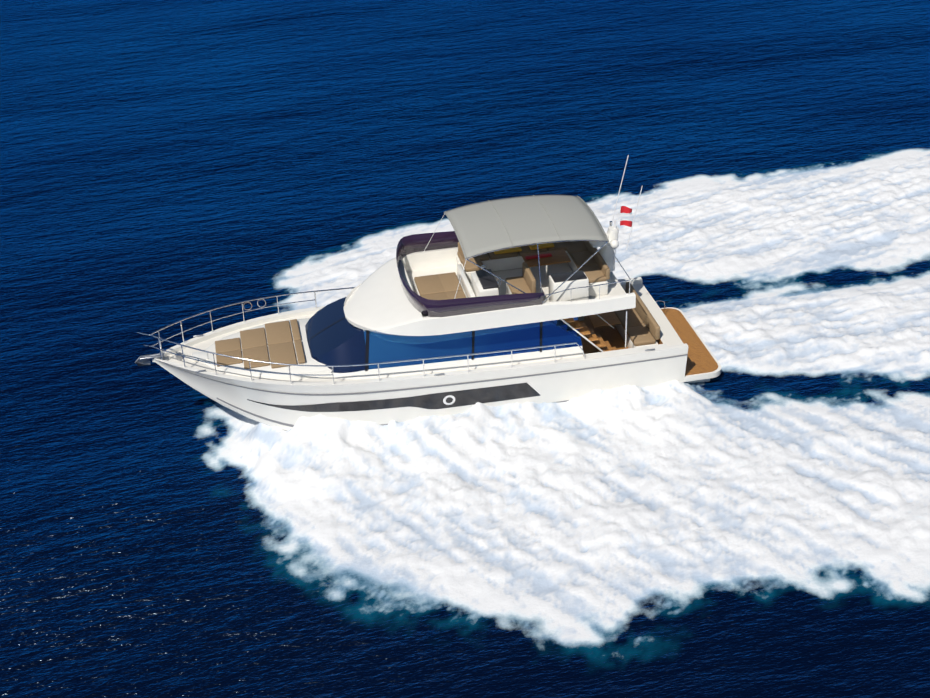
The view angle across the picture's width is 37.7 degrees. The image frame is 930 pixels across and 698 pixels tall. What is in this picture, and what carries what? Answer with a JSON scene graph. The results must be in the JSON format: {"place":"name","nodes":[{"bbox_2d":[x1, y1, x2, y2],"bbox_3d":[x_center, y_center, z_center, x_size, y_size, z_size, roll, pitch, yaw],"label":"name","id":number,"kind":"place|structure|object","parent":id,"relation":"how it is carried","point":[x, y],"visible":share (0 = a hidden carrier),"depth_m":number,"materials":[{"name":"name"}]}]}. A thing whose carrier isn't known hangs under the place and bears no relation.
{"place":"outdoors","nodes":[
{"label":"outdoors","id":0,"kind":"place"},
{"bbox_2d":[0,0,929,697],"bbox_3d":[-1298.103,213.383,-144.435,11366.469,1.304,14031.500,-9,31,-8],"label":"sea","id":1,"kind":"structure","parent":0,"point":[752,520],"depth_m":40.11,"materials":[{"name":"liquid"}]},
{"bbox_2d":[152,277,687,430],"bbox_3d":[-1.324,0.541,38.645,14.470,2.917,4.500,-8,31,-9],"label":"hull","id":2,"kind":"object","parent":1,"relation":"on","point":[558,387],"visible":0.48,"depth_m":36.91,"materials":[{"name":"white plastic"}]},
{"bbox_2d":[189,318,331,379],"bbox_3d":[-5.441,0.078,37.400,4.200,0.347,3.100,-8,31,-9],"label":"coachroof","id":3,"kind":"object","parent":2,"relation":"on","point":[208,357],"visible":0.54,"depth_m":36.45,"materials":[{"name":"white plastic"}]},
{"bbox_2d":[215,319,305,368],"bbox_3d":[-5.641,-0.055,37.274,2.339,0.095,2.415,-9,31,-8],"label":"sunpad","id":4,"kind":"object","parent":3,"relation":"on","point":[279,342],"visible":0.92,"depth_m":37.23,"materials":[{"name":"beige fabric"}]},
{"bbox_2d":[217,398,568,426],"bbox_3d":[-0.554,0.472,38.787,12.900,0.965,4.118,-8,31,-9],"label":"bottom hull stripe","id":5,"kind":"object","parent":2,"relation":"attached to","point":[277,422],"visible":0.15,"depth_m":36.87,"materials":[{"name":"grey"}]},
{"bbox_2d":[247,383,539,411],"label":"hull window","id":6,"kind":"structure","parent":2,"relation":"attached to","point":[485,395],"depth_m":36.73,"materials":[{"name":"black glass"}]},
{"bbox_2d":[135,334,654,375],"bbox_3d":[-2.061,-0.406,37.917,13.974,0.682,4.433,-8,31,-9],"label":"anchor and cleats","id":7,"kind":"object","parent":2,"relation":"on","point":[143,360],"visible":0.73,"depth_m":36.75,"materials":[{"name":"grey metal"}]},
{"bbox_2d":[137,256,664,383],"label":"railings","id":8,"kind":"object","parent":2,"relation":"on","point":[249,360],"visible":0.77,"depth_m":36.36,"materials":[{"name":"silver metal"}]},
{"bbox_2d":[169,354,687,395],"bbox_3d":[-1.298,-0.310,38.154,14.350,0.886,4.440,-8,31,-9],"label":"rub rail","id":9,"kind":"object","parent":2,"relation":"on","point":[448,384],"visible":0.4,"depth_m":36.48,"materials":[{"name":"grey"}]},
{"bbox_2d":[305,297,582,378],"bbox_3d":[-0.833,-0.759,38.002,7.570,1.343,3.640,-8,31,-9],"label":"deckhouse","id":10,"kind":"object","parent":2,"relation":"on","point":[342,342],"visible":0.44,"depth_m":36.83,"materials":[{"name":"blue glass"}]},
{"bbox_2d":[307,317,542,370],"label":"window pillars","id":11,"kind":"structure","parent":10,"relation":"attached to","point":[473,344],"depth_m":36.86,"materials":[{"name":"black glass"}]},
{"bbox_2d":[343,247,635,335],"bbox_3d":[0.453,-1.732,37.738,7.680,0.694,4.060,-8,31,-9],"label":"flybridge","id":12,"kind":"object","parent":10,"relation":"on","point":[377,301],"visible":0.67,"depth_m":36.67,"materials":[{"name":"white plastic"}]},
{"bbox_2d":[396,231,543,316],"bbox_3d":[-0.049,-2.137,37.383,3.550,0.631,4.060,-8,31,-9],"label":"windscreen","id":13,"kind":"object","parent":12,"relation":"on","point":[409,244],"visible":0.75,"depth_m":35.89,"materials":[{"name":"purple"}]},
{"bbox_2d":[413,240,609,316],"bbox_3d":[1.218,-2.132,37.704,5.210,1.055,3.430,-8,31,-9],"label":"flybridge furniture","id":14,"kind":"object","parent":12,"relation":"on","point":[475,281],"visible":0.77,"depth_m":37.41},
{"bbox_2d":[424,195,608,301],"bbox_3d":[1.357,-2.870,37.287,4.458,1.755,3.872,-8,31,-9],"label":"bimini frame","id":15,"kind":"object","parent":12,"relation":"on","point":[607,241],"visible":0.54,"depth_m":35.99,"materials":[{"name":"silver metal"}]},
{"bbox_2d":[444,195,608,258],"bbox_3d":[1.606,-3.496,36.981,3.900,0.379,2.960,-8,31,-9],"label":"bimini canvas","id":16,"kind":"object","parent":15,"relation":"on","point":[481,229],"visible":1,"depth_m":36.58,"materials":[{"name":"grey fabric"}]},
{"bbox_2d":[589,155,642,271],"bbox_3d":[4.101,-3.638,37.390,1.370,3.102,0.992,-8,31,-9],"label":"radar mast","id":17,"kind":"object","parent":12,"relation":"on","point":[607,251],"visible":0.67,"depth_m":37.62,"materials":[{"name":"white plastic"}]},
{"bbox_2d":[620,206,631,226],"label":"flags","id":18,"kind":"object","parent":17,"relation":"attached to","point":[627,210],"visible":0.98,"depth_m":37.44},
{"bbox_2d":[443,395,454,404],"bbox_3d":[-0.855,0.324,38.629,0.340,0.340,4.328,-8,31,-9],"label":"porthole","id":19,"kind":"object","parent":2,"relation":"attached to","point":[446,397],"visible":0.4,"depth_m":36.81,"materials":[{"name":"silver metal"}]},
{"bbox_2d":[560,282,659,351],"bbox_3d":[3.648,-1.401,38.668,3.080,2.654,3.335,-8,31,-9],"label":"aft cockpit","id":20,"kind":"object","parent":2,"relation":"on","point":[643,327],"visible":0.67,"depth_m":38.64,"materials":[{"name":"brown wood"}]},
{"bbox_2d":[660,307,720,382],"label":"swim platform","id":21,"kind":"structure","parent":2,"relation":"attached to","point":[703,364],"depth_m":39.33,"materials":[{"name":"brown wood"}]}
]}

